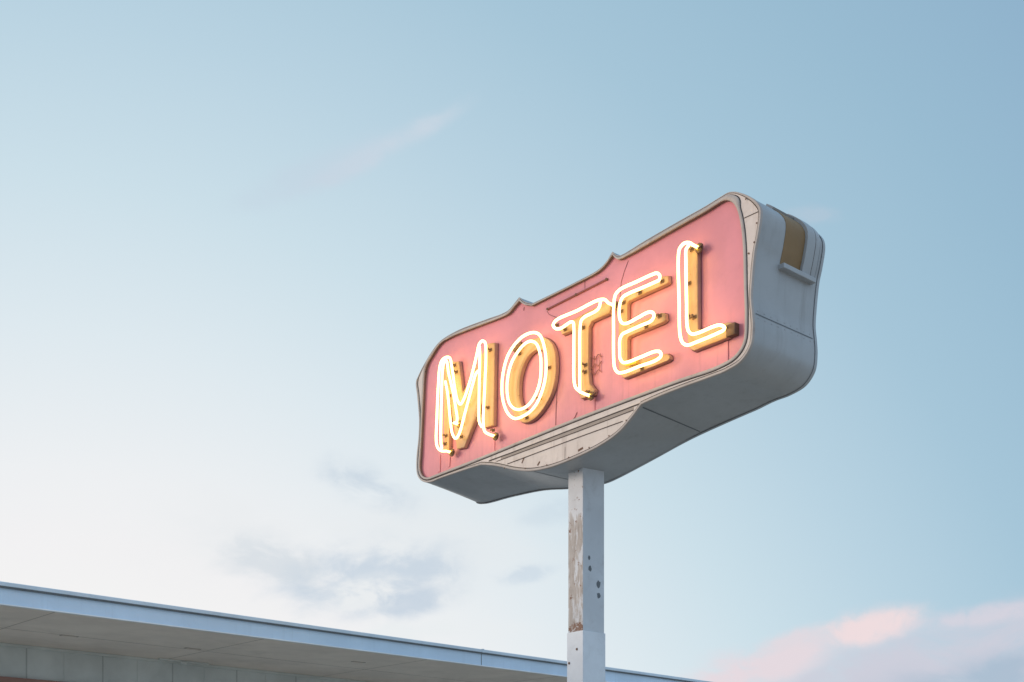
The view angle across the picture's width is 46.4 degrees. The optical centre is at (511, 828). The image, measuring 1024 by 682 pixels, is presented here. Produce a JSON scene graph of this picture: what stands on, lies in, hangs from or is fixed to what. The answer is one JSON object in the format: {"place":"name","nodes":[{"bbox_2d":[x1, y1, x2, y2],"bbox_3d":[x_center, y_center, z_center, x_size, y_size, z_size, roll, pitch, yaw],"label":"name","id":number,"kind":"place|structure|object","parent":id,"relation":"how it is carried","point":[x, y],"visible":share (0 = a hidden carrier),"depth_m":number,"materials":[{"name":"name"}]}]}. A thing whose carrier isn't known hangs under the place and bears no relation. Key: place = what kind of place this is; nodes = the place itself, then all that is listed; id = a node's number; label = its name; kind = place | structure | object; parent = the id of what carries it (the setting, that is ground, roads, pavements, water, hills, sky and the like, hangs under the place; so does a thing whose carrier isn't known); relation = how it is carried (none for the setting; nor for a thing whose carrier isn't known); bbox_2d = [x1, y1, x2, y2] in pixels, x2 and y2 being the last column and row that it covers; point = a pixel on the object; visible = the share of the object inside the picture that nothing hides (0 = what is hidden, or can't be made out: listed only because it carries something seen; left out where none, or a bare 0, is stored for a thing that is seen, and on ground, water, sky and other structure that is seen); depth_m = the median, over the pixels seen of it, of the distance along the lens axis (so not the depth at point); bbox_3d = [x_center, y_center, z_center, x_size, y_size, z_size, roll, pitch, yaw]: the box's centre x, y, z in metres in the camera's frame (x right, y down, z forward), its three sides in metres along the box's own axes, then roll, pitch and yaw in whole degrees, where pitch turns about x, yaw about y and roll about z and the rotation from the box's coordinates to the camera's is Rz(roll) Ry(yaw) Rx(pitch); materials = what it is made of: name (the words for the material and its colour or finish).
{"place":"outdoors","nodes":[
{"label":"outdoors","id":0,"kind":"place"},
{"bbox_2d":[0,581,709,681],"bbox_3d":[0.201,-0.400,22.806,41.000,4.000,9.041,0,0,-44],"label":"motel building","id":1,"kind":"structure","parent":0,"point":[51,635],"depth_m":14.57,"materials":[{"name":"white paint"}]},
{"bbox_2d":[0,0,1023,681],"label":"sky","id":2,"kind":"structure","parent":0,"point":[238,238],"materials":[{"name":"blue"}]},
{"label":"ground","id":3,"kind":"structure","parent":0,"visible":0},
{"bbox_2d":[416,192,824,681],"bbox_3d":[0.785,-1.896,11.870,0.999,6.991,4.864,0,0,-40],"label":"motel sign","id":4,"kind":"object","parent":3,"relation":"on","point":[615,366],"visible":1,"depth_m":11.23,"materials":[{"name":"metal"}]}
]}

